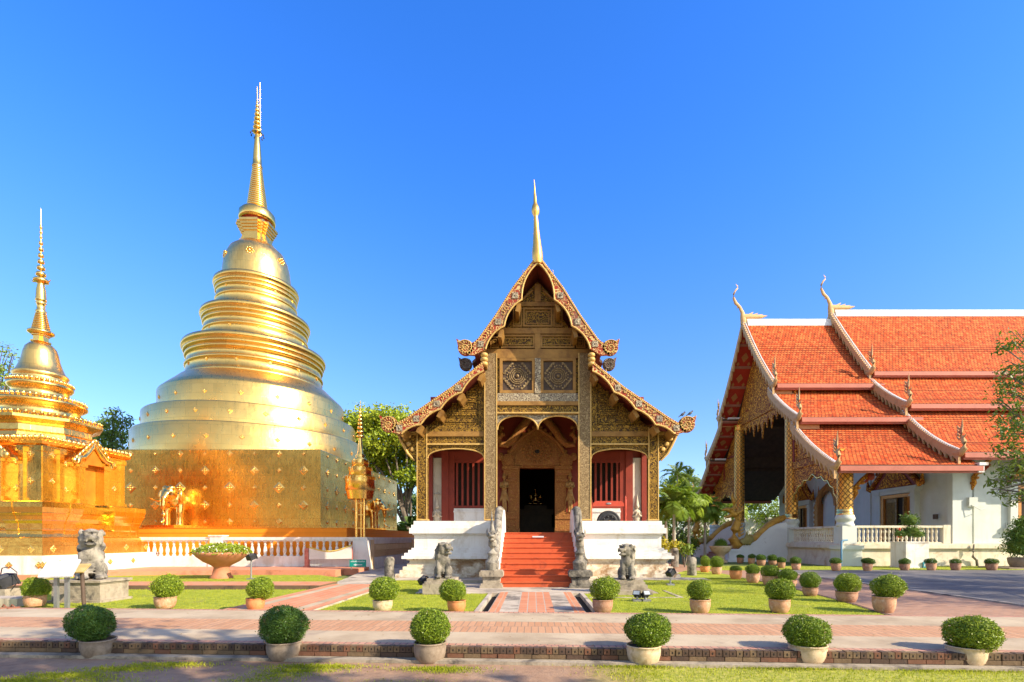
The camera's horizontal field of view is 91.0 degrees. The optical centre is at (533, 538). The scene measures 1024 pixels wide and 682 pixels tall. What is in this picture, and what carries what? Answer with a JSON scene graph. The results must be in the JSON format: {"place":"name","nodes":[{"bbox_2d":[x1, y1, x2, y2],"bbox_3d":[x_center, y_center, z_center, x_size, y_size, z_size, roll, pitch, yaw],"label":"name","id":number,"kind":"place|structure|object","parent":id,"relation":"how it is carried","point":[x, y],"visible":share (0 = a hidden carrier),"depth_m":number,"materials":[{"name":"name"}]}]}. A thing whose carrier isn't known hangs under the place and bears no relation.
{"place":"outdoors","nodes":[
{"label":"outdoors","id":0,"kind":"place"},
{"bbox_2d":[7,581,372,609],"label":"brick path","id":1,"kind":"structure","parent":0,"point":[318,595],"depth_m":15.12,"materials":[{"name":"brick"}]},
{"bbox_2d":[245,576,274,608],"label":"potted bush","id":2,"kind":"object","parent":1,"relation":"on","point":[259,589],"visible":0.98,"depth_m":10.90,"materials":[{"name":"green plant"}]},
{"bbox_2d":[0,552,1023,681],"bbox_3d":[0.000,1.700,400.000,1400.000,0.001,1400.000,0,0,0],"label":"ground","id":3,"kind":"structure","parent":0,"point":[210,673],"depth_m":6.32,"materials":[{"name":"green plant"}]},
{"bbox_2d":[0,342,19,391],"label":"sparse tree","id":4,"kind":"object","parent":3,"relation":"on","point":[2,375],"visible":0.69,"depth_m":35.98,"materials":[{"name":"green plant"}]},
{"bbox_2d":[0,596,23,606],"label":"concrete slab","id":5,"kind":"structure","parent":3,"relation":"on","point":[15,601],"depth_m":11.68,"materials":[{"name":"concrete"}]},
{"bbox_2d":[60,603,117,657],"bbox_3d":[-6.386,1.320,7.250,0.665,0.778,0.612,0,0,30],"label":"potted bush","id":6,"kind":"object","parent":3,"relation":"on","point":[87,626],"visible":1,"depth_m":7.10,"materials":[{"name":"green plant"}]},
{"bbox_2d":[87,406,135,448],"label":"broadleaf tree","id":7,"kind":"object","parent":3,"relation":"on","point":[117,427],"visible":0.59,"depth_m":42.68,"materials":[{"name":"green plant"}]},
{"bbox_2d":[17,567,368,579],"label":"red kerb","id":8,"kind":"structure","parent":3,"relation":"on","point":[322,571],"depth_m":22.20,"materials":[{"name":"brick"}]},
{"bbox_2d":[303,544,352,566],"bbox_3d":[-9.913,0.846,24.290,2.344,1.108,0.220,0,0,0],"label":"draped stand","id":9,"kind":"object","parent":8,"relation":"on","point":[346,552],"visible":0.98,"depth_m":24.26,"materials":[{"name":"beige fabric"}]},
{"bbox_2d":[349,560,365,568],"bbox_3d":[-7.893,1.180,22.606,0.740,0.440,0.063,0,0,0],"label":"direction sign","id":10,"kind":"object","parent":8,"relation":"on","point":[357,563],"visible":1,"depth_m":22.58,"materials":[{"name":"green metal"}]},
{"bbox_2d":[138,528,413,555],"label":"stupa terrace","id":11,"kind":"structure","parent":3,"relation":"on","point":[249,532],"depth_m":26.25,"materials":[{"name":"orange"}]},
{"bbox_2d":[112,83,397,530],"bbox_3d":[-18.848,-16.510,34.998,17.505,31.980,17.505,0,0,0],"label":"golden stupa","id":12,"kind":"object","parent":11,"relation":"on","point":[242,424],"visible":0.91,"depth_m":30.42,"materials":[{"name":"gold metal"}]},
{"bbox_2d":[140,535,413,569],"bbox_3d":[-18.975,0.730,35.380,22.050,1.780,21.240,0,0,0],"label":"balustrade","id":13,"kind":"object","parent":3,"relation":"on","point":[374,552],"visible":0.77,"depth_m":24.90,"materials":[{"name":"white paint"}]},
{"bbox_2d":[254,604,312,661],"bbox_3d":[-3.510,1.304,7.072,0.701,0.792,0.671,0,0,31],"label":"potted bush","id":14,"kind":"object","parent":3,"relation":"on","point":[281,627],"visible":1,"depth_m":6.90,"materials":[{"name":"green plant"}]},
{"bbox_2d":[345,400,375,536],"bbox_3d":[-8.950,-3.225,26.000,1.522,7.850,1.525,0,0,0],"label":"tiered umbrella","id":15,"kind":"object","parent":3,"relation":"on","point":[360,483],"visible":0.98,"depth_m":25.66,"materials":[{"name":"metal"}]},
{"bbox_2d":[337,562,408,583],"bbox_3d":[-6.803,1.565,31.497,3.206,0.001,29.094,0,0,-2],"label":"paved passage","id":16,"kind":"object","parent":3,"relation":"on","point":[363,577],"visible":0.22,"depth_m":21.16,"materials":[{"name":"pink concrete"}]},
{"bbox_2d":[344,401,416,528],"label":"broadleaf tree","id":17,"kind":"object","parent":3,"relation":"on","point":[388,455],"visible":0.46,"depth_m":50.24,"materials":[{"name":"green plant"}]},
{"bbox_2d":[397,491,416,519],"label":"broadleaf tree","id":18,"kind":"object","parent":3,"relation":"on","point":[414,502],"visible":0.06,"depth_m":58.94,"materials":[{"name":"green plant"}]},
{"bbox_2d":[397,516,416,530],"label":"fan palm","id":19,"kind":"object","parent":3,"relation":"on","point":[410,520],"visible":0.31,"depth_m":48.45,"materials":[{"name":"green plant"}]},
{"bbox_2d":[409,607,452,663],"bbox_3d":[-1.418,1.311,6.940,0.626,0.778,0.610,0,0,0],"label":"potted bush","id":20,"kind":"object","parent":3,"relation":"on","point":[429,628],"visible":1,"depth_m":6.77,"materials":[{"name":"green plant"}]},
{"bbox_2d":[0,608,1023,652],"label":"walkway","id":21,"kind":"structure","parent":3,"relation":"on","point":[912,633],"depth_m":8.36,"materials":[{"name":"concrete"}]},
{"bbox_2d":[0,639,1023,665],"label":"kerb","id":22,"kind":"structure","parent":3,"relation":"on","point":[713,655],"depth_m":6.89,"materials":[{"name":"brick"}]},
{"bbox_2d":[0,652,1023,672],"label":"kerb footing","id":23,"kind":"object","parent":3,"relation":"on","point":[486,661],"visible":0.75,"depth_m":6.79,"materials":[{"name":"concrete"}]},
{"bbox_2d":[0,660,1023,681],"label":"grass","id":24,"kind":"structure","parent":3,"relation":"on","point":[167,664],"depth_m":6.40,"materials":[{"name":"plant"}]},
{"bbox_2d":[474,593,594,611],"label":"drain kerb","id":25,"kind":"structure","parent":3,"relation":"on","point":[488,597],"depth_m":12.55,"materials":[{"name":"grey concrete"}]},
{"bbox_2d":[483,597,591,611],"bbox_3d":[0.080,1.680,12.280,2.520,0.001,4.360,0,0,0],"label":"drain","id":26,"kind":"object","parent":3,"relation":"on","point":[585,607],"visible":0.4,"depth_m":12.76,"materials":[{"name":"metal"}]},
{"bbox_2d":[370,572,709,596],"bbox_3d":[0.100,1.645,29.230,13.400,0.150,29.540,0,0,0],"label":"apron","id":27,"kind":"object","parent":3,"relation":"on","point":[472,585],"visible":0.11,"depth_m":15.72,"materials":[{"name":"grey concrete"}]},
{"bbox_2d":[384,557,394,577],"bbox_3d":[-5.795,1.175,20.246,0.409,0.870,0.429,0,0,0],"label":"stone post","id":28,"kind":"object","parent":27,"relation":"on","point":[389,566],"visible":0.84,"depth_m":20.08,"materials":[{"name":"stone"}]},
{"bbox_2d":[479,511,503,587],"bbox_3d":[-1.330,0.347,16.267,0.740,2.466,1.007,0,0,0],"label":"stone serpent","id":29,"kind":"object","parent":27,"relation":"on","point":[491,574],"visible":1,"depth_m":15.91,"materials":[{"name":"stone"}]},
{"bbox_2d":[379,181,696,586],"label":"wooden temple hall","id":30,"kind":"structure","parent":27,"relation":"on","point":[553,411],"depth_m":21.12,"materials":[{"name":"gold paint"}]},
{"bbox_2d":[429,451,483,520],"bbox_3d":[-3.605,-2.220,24.360,2.980,3.960,0.280,0,0,0],"label":"window frame","id":31,"kind":"structure","parent":30,"relation":"in","point":[448,458],"depth_m":24.25,"materials":[{"name":"red paint"}]},
{"bbox_2d":[519,485,554,532],"bbox_3d":[0.140,-1.797,31.500,2.400,3.114,1.440,0,0,0],"label":"buddha statue","id":32,"kind":"object","parent":30,"relation":"in","point":[535,514],"visible":1,"depth_m":30.90,"materials":[{"name":"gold metal"}]},
{"bbox_2d":[591,496,626,520],"bbox_3d":[3.420,-1.058,22.900,1.680,1.765,0.600,0,0,0],"label":"gong","id":33,"kind":"object","parent":30,"relation":"hanging from","point":[608,516],"visible":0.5,"depth_m":22.85,"materials":[{"name":"wood"}]},
{"bbox_2d":[591,451,646,520],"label":"wall","id":34,"kind":"structure","parent":30,"relation":"in","point":[624,458],"depth_m":24.28,"materials":[{"name":"red paint"}]},
{"bbox_2d":[568,511,592,587],"bbox_3d":[1.500,0.347,16.267,0.740,2.466,1.007,0,0,0],"label":"stone serpent","id":35,"kind":"object","parent":27,"relation":"on","point":[580,574],"visible":1,"depth_m":15.91,"materials":[{"name":"stone"}]},
{"bbox_2d":[623,611,673,665],"bbox_3d":[1.540,1.329,6.819,0.707,0.742,0.713,0,0,0],"label":"potted bush","id":36,"kind":"object","parent":3,"relation":"on","point":[649,632],"visible":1,"depth_m":6.62,"materials":[{"name":"green plant"}]},
{"bbox_2d":[659,483,684,562],"bbox_3d":[8.771,-0.960,32.960,2.966,5.420,3.082,0,0,0],"label":"areca palm","id":37,"kind":"object","parent":3,"relation":"on","point":[666,534],"visible":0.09,"depth_m":32.92,"materials":[{"name":"green plant"}]},
{"bbox_2d":[660,461,694,533],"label":"areca palm","id":38,"kind":"object","parent":3,"relation":"on","point":[684,477],"visible":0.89,"depth_m":61.70,"materials":[{"name":"green plant"}]},
{"bbox_2d":[659,469,698,529],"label":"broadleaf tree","id":39,"kind":"object","parent":3,"relation":"on","point":[680,480],"visible":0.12,"depth_m":73.61,"materials":[{"name":"green plant"}]},
{"bbox_2d":[659,484,699,543],"bbox_3d":[8.385,-0.720,30.019,3.024,4.940,3.005,0,0,0],"label":"areca palm","id":40,"kind":"object","parent":3,"relation":"on","point":[671,507],"visible":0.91,"depth_m":29.48,"materials":[{"name":"green plant"}]},
{"bbox_2d":[672,466,700,486],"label":"tree","id":41,"kind":"object","parent":3,"relation":"on","point":[689,471],"visible":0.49,"depth_m":63.40,"materials":[{"name":"green plant"}]},
{"bbox_2d":[661,508,720,550],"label":"broadleaf tree","id":42,"kind":"object","parent":3,"relation":"on","point":[678,532],"visible":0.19,"depth_m":57.82,"materials":[{"name":"green plant"}]},
{"bbox_2d":[682,536,699,556],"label":"garden shrub","id":43,"kind":"object","parent":3,"relation":"on","point":[695,543],"visible":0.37,"depth_m":35.78,"materials":[{"name":"green plant"}]},
{"bbox_2d":[675,486,712,557],"bbox_3d":[10.530,-0.914,33.944,3.090,5.328,2.867,0,0,33],"label":"areca palm","id":44,"kind":"object","parent":3,"relation":"on","point":[702,500],"visible":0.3,"depth_m":33.45,"materials":[{"name":"green plant"}]},
{"bbox_2d":[678,505,728,543],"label":"broadleaf tree","id":45,"kind":"object","parent":3,"relation":"on","point":[723,520],"visible":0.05,"depth_m":65.90,"materials":[{"name":"green plant"}]},
{"bbox_2d":[692,497,723,555],"bbox_3d":[12.617,-0.683,37.007,2.678,4.866,2.756,0,0,0],"label":"areca palm","id":46,"kind":"object","parent":3,"relation":"on","point":[709,517],"visible":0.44,"depth_m":36.30,"materials":[{"name":"green plant"}]},
{"bbox_2d":[709,538,731,562],"bbox_3d":[12.900,0.793,34.600,1.520,1.753,1.520,0,0,0],"label":"stone urn","id":47,"kind":"object","parent":3,"relation":"on","point":[721,548],"visible":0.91,"depth_m":34.25,"materials":[{"name":"grey stone"}]},
{"bbox_2d":[683,518,771,535],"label":"boundary wall","id":48,"kind":"structure","parent":3,"relation":"on","point":[749,523],"depth_m":70.00,"materials":[{"name":"white paint"}]},
{"bbox_2d":[686,491,787,561],"bbox_3d":[16.181,-0.874,41.000,5.060,5.148,10.100,0,0,0],"label":"serpent stair","id":49,"kind":"object","parent":3,"relation":"on","point":[769,537],"visible":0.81,"depth_m":36.22,"materials":[{"name":"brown paint"}]},
{"bbox_2d":[719,496,778,532],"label":"broadleaf tree","id":50,"kind":"object","parent":3,"relation":"on","point":[758,513],"visible":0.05,"depth_m":71.07,"materials":[{"name":"green plant"}]},
{"bbox_2d":[756,554,766,564],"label":"potted bush","id":51,"kind":"object","parent":3,"relation":"on","point":[760,559],"visible":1,"depth_m":30.34,"materials":[{"name":"green plant"}]},
{"bbox_2d":[747,498,778,531],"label":"broadleaf tree","id":52,"kind":"object","parent":3,"relation":"on","point":[775,513],"visible":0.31,"depth_m":69.40,"materials":[{"name":"green plant"}]},
{"bbox_2d":[767,554,777,564],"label":"potted bush","id":53,"kind":"object","parent":3,"relation":"on","point":[771,559],"visible":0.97,"depth_m":30.97,"materials":[{"name":"green plant"}]},
{"bbox_2d":[779,612,832,663],"bbox_3d":[3.713,1.358,6.846,0.660,0.685,0.691,0,0,0],"label":"potted bush","id":54,"kind":"object","parent":3,"relation":"on","point":[808,637],"visible":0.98,"depth_m":6.65,"materials":[{"name":"green plant"}]},
{"bbox_2d":[759,580,890,614],"bbox_3d":[7.952,1.647,14.662,0.314,0.145,9.745,0,0,7],"label":"lawn edging","id":55,"kind":"object","parent":3,"relation":"on","point":[867,608],"visible":0.05,"depth_m":11.96,"materials":[{"name":"brick"}]},
{"bbox_2d":[692,276,1023,565],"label":"assembly hall","id":56,"kind":"structure","parent":3,"relation":"on","point":[818,420],"depth_m":35.93,"materials":[{"name":"orange tile"}]},
{"bbox_2d":[782,484,814,540],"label":"doorway","id":57,"kind":"structure","parent":56,"relation":"in","point":[806,498],"depth_m":45.97,"materials":[{"name":"paint"}]},
{"bbox_2d":[713,525,950,543],"bbox_3d":[21.585,-0.245,40.630,6.330,1.109,21.740,0,0,0],"label":"terrace balustrade","id":58,"kind":"object","parent":56,"relation":"on","point":[944,534],"visible":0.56,"depth_m":29.89,"materials":[{"name":"concrete"}]},
{"bbox_2d":[866,473,924,541],"bbox_3d":[25.010,-2.847,34.750,0.580,6.314,5.450,0,0,0],"label":"doorway","id":59,"kind":"structure","parent":56,"relation":"in","point":[895,493],"depth_m":34.78,"materials":[{"name":"paint"}]},
{"bbox_2d":[1003,468,1023,530],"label":"window","id":60,"kind":"structure","parent":56,"relation":"in","point":[1017,510],"depth_m":30.11,"materials":[{"name":"white"}]},
{"bbox_2d":[799,574,1023,605],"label":"road edging","id":61,"kind":"object","parent":3,"relation":"on","point":[996,601],"depth_m":14.12,"materials":[{"name":"grey concrete"}]},
{"bbox_2d":[939,614,1005,665],"bbox_3d":[5.873,1.354,6.714,0.723,0.693,0.746,0,0,0],"label":"potted bush","id":62,"kind":"object","parent":3,"relation":"on","point":[975,638],"visible":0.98,"depth_m":6.55,"materials":[{"name":"green plant"}]},
{"bbox_2d":[982,327,1023,506],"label":"feathery tree","id":63,"kind":"object","parent":3,"relation":"on","point":[1014,428],"visible":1,"depth_m":14.83,"materials":[{"name":"green plant"}]},
{"bbox_2d":[0,0,1023,535],"label":"sky","id":64,"kind":"structure","parent":0,"point":[678,154],"materials":[{"name":"blue"}]},
{"bbox_2d":[20,565,1023,614],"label":"lawn","id":65,"kind":"structure","parent":0,"point":[215,603],"depth_m":13.23,"materials":[{"name":"plant"}]},
{"bbox_2d":[0,588,20,595],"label":"concrete block","id":66,"kind":"structure","parent":65,"relation":"on","point":[11,592],"depth_m":12.74,"materials":[{"name":"concrete"}]},
{"bbox_2d":[0,573,20,588],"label":"floodlight","id":67,"kind":"object","parent":66,"relation":"on","point":[8,580],"visible":0.69,"depth_m":12.73,"materials":[{"name":"grey metal"}]},
{"bbox_2d":[19,576,52,607],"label":"potted bush","id":68,"kind":"object","parent":65,"relation":"on","point":[34,592],"visible":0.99,"depth_m":11.47,"materials":[{"name":"green plant"}]},
{"bbox_2d":[38,559,80,607],"bbox_3d":[-10.682,1.045,11.341,0.580,1.111,0.512,0,0,-24],"label":"information board","id":69,"kind":"object","parent":65,"relation":"on","point":[56,570],"visible":0.94,"depth_m":11.33,"materials":[{"name":"grey metal"}]},
{"bbox_2d":[0,209,159,574],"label":"gilded stupa","id":70,"kind":"object","parent":65,"relation":"on","point":[62,478],"visible":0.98,"depth_m":21.53,"materials":[{"name":"gold metal"}]},
{"bbox_2d":[75,564,90,604],"bbox_3d":[-10.669,1.101,11.714,0.462,1.005,0.306,0,0,-11],"label":"signboard","id":71,"kind":"object","parent":65,"relation":"on","point":[81,569],"visible":0.54,"depth_m":11.70},
{"bbox_2d":[47,529,132,602],"bbox_3d":[-11.350,0.675,12.890,1.320,1.849,1.020,0,0,0],"label":"stone lion","id":72,"kind":"object","parent":65,"relation":"on","point":[101,586],"visible":0.89,"depth_m":12.66},
{"bbox_2d":[148,572,186,608],"bbox_3d":[-8.317,1.175,11.414,0.672,0.809,0.683,0,0,26],"label":"potted bush","id":73,"kind":"object","parent":65,"relation":"on","point":[166,588],"visible":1,"depth_m":11.25,"materials":[{"name":"green plant"}]},
{"bbox_2d":[188,542,252,578],"bbox_3d":[-12.352,0.857,19.904,2.264,1.445,2.030,0,0,0],"label":"planter urn","id":74,"kind":"object","parent":65,"relation":"on","point":[220,558],"visible":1,"depth_m":19.50,"materials":[{"name":"orange ceramic"}]},
{"bbox_2d":[245,553,257,579],"bbox_3d":[-10.849,1.076,19.342,0.316,1.008,0.343,0,0,24],"label":"floodlight","id":75,"kind":"object","parent":65,"relation":"on","point":[250,557],"visible":0.98,"depth_m":19.28,"materials":[{"name":"grey metal"}]},
{"bbox_2d":[367,576,400,610],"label":"potted bush","id":76,"kind":"object","parent":65,"relation":"on","point":[384,591],"visible":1,"depth_m":10.79,"materials":[{"name":"green plant"}]},
{"bbox_2d":[422,542,462,593],"bbox_3d":[-2.620,0.842,14.600,1.000,1.475,0.920,0,0,0],"label":"stone lion","id":77,"kind":"object","parent":65,"relation":"on","point":[443,570],"visible":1,"depth_m":14.35},
{"bbox_2d":[438,577,466,610],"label":"potted bush","id":78,"kind":"object","parent":65,"relation":"on","point":[452,592],"visible":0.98,"depth_m":10.63,"materials":[{"name":"green plant"}]},
{"bbox_2d":[589,575,620,612],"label":"potted bush","id":79,"kind":"object","parent":65,"relation":"on","point":[604,592],"visible":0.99,"depth_m":10.57,"materials":[{"name":"green plant"}]},
{"bbox_2d":[613,543,652,594],"bbox_3d":[2.720,0.872,14.600,1.240,1.455,1.200,0,0,0],"label":"stone lion","id":80,"kind":"object","parent":65,"relation":"on","point":[628,580],"visible":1,"depth_m":14.34},
{"bbox_2d":[665,568,676,585],"bbox_3d":[4.640,1.297,16.972,0.347,0.576,0.322,0,0,-27],"label":"floodlight","id":81,"kind":"object","parent":65,"relation":"on","point":[670,572],"visible":0.99,"depth_m":16.90,"materials":[{"name":"grey metal"}]},
{"bbox_2d":[687,557,696,575],"bbox_3d":[6.752,1.200,21.402,0.410,0.820,0.430,0,0,0],"label":"stone post","id":82,"kind":"object","parent":65,"relation":"on","point":[691,566],"visible":0.89,"depth_m":21.23,"materials":[{"name":"stone"}]},
{"bbox_2d":[686,579,712,612],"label":"potted bush","id":83,"kind":"object","parent":65,"relation":"on","point":[700,591],"visible":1,"depth_m":10.51,"materials":[{"name":"green plant"}]},
{"bbox_2d":[700,555,709,571],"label":"potted bush","id":84,"kind":"object","parent":65,"relation":"on","point":[705,563],"visible":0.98,"depth_m":23.30,"materials":[{"name":"green plant"}]},
{"bbox_2d":[710,556,723,573],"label":"potted bush","id":85,"kind":"object","parent":65,"relation":"on","point":[717,562],"visible":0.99,"depth_m":21.92,"materials":[{"name":"green plant"}]},
{"bbox_2d":[729,566,742,578],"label":"potted bush","id":86,"kind":"object","parent":65,"relation":"on","point":[735,572],"visible":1,"depth_m":19.38,"materials":[{"name":"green plant"}]},
{"bbox_2d":[745,564,759,582],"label":"potted bush","id":87,"kind":"object","parent":65,"relation":"on","point":[752,573],"visible":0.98,"depth_m":17.77,"materials":[{"name":"green plant"}]},
{"bbox_2d":[759,565,779,584],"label":"potted bush","id":88,"kind":"object","parent":65,"relation":"on","point":[769,572],"visible":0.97,"depth_m":16.81,"materials":[{"name":"green plant"}]},
{"bbox_2d":[763,578,796,612],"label":"potted bush","id":89,"kind":"object","parent":65,"relation":"on","point":[782,590],"visible":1,"depth_m":10.59,"materials":[{"name":"green plant"}]},
{"bbox_2d":[777,568,798,585],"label":"potted bush","id":90,"kind":"object","parent":65,"relation":"on","point":[789,574],"visible":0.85,"depth_m":16.23,"materials":[{"name":"green plant"}]},
{"bbox_2d":[789,556,801,569],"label":"potted bush","id":91,"kind":"object","parent":65,"relation":"on","point":[795,562],"visible":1,"depth_m":26.24,"materials":[{"name":"green plant"}]},
{"bbox_2d":[798,570,821,595],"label":"potted bush","id":92,"kind":"object","parent":65,"relation":"on","point":[808,580],"visible":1,"depth_m":13.70,"materials":[{"name":"green plant"}]},
{"bbox_2d":[833,572,862,602],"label":"potted bush","id":93,"kind":"object","parent":65,"relation":"on","point":[845,585],"visible":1,"depth_m":12.38,"materials":[{"name":"green plant"}]},
{"bbox_2d":[867,572,907,612],"bbox_3d":[7.632,1.149,10.765,0.733,0.862,0.724,0,0,0],"label":"potted bush","id":94,"kind":"object","parent":65,"relation":"on","point":[888,591],"visible":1,"depth_m":10.61,"materials":[{"name":"green plant"}]},
{"bbox_2d":[890,511,929,567],"bbox_3d":[21.140,0.057,28.183,1.846,3.186,1.293,0,0,0],"label":"topiary planter","id":95,"kind":"object","parent":65,"relation":"on","point":[916,553],"visible":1,"depth_m":27.87,"materials":[{"name":"white paint"}]},
{"bbox_2d":[978,515,1023,568],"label":"conical shrub","id":96,"kind":"object","parent":65,"relation":"on","point":[1014,543],"visible":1,"depth_m":27.48,"materials":[{"name":"green plant"}]},
{"bbox_2d":[488,592,584,611],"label":"path","id":97,"kind":"structure","parent":0,"point":[536,602],"depth_m":12.10,"materials":[{"name":"brick"}]},
{"bbox_2d":[721,504,749,520],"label":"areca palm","id":98,"kind":"object","parent":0,"point":[731,505],"visible":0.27,"depth_m":59.45,"materials":[{"name":"green plant"}]},
{"bbox_2d":[610,666,1023,681],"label":"grass","id":99,"kind":"structure","parent":0,"point":[844,678],"depth_m":6.16,"materials":[{"name":"plant"}]},
{"bbox_2d":[668,562,1023,615],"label":"pavement","id":100,"kind":"structure","parent":0,"point":[909,602],"depth_m":12.84,"materials":[{"name":"brick"}]},
{"bbox_2d":[671,548,678,566],"bbox_3d":[7.961,1.075,28.271,0.457,1.070,0.459,0,0,0],"label":"stone post","id":101,"kind":"object","parent":100,"relation":"on","point":[675,554],"visible":0.91,"depth_m":28.08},
{"bbox_2d":[678,541,695,566],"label":"garden shrub","id":102,"kind":"object","parent":100,"relation":"on","point":[687,548],"visible":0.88,"depth_m":28.91,"materials":[{"name":"green plant"}]},
{"bbox_2d":[780,570,1023,603],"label":"road","id":103,"kind":"structure","parent":0,"point":[1004,585],"depth_m":19.66,"materials":[{"name":"asphalt"}]},
{"bbox_2d":[829,557,841,570],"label":"potted bush","id":104,"kind":"object","parent":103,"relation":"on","point":[835,563],"visible":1,"depth_m":25.39,"materials":[{"name":"green plant"}]},
{"bbox_2d":[860,558,875,570],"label":"potted bush","id":105,"kind":"object","parent":103,"relation":"on","point":[867,564],"visible":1,"depth_m":25.38,"materials":[{"name":"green plant"}]},
{"bbox_2d":[898,558,910,569],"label":"potted bush","id":106,"kind":"object","parent":103,"relation":"on","point":[904,563],"visible":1,"depth_m":25.83,"materials":[{"name":"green plant"}]},
{"bbox_2d":[924,558,936,569],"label":"potted bush","id":107,"kind":"object","parent":103,"relation":"on","point":[931,563],"visible":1,"depth_m":25.83,"materials":[{"name":"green plant"}]},
{"bbox_2d":[949,558,961,569],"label":"potted bush","id":108,"kind":"object","parent":103,"relation":"on","point":[956,563],"visible":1,"depth_m":25.85,"materials":[{"name":"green plant"}]},
{"bbox_2d":[984,558,999,569],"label":"potted bush","id":109,"kind":"object","parent":103,"relation":"on","point":[991,563],"visible":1,"depth_m":25.87,"materials":[{"name":"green plant"}]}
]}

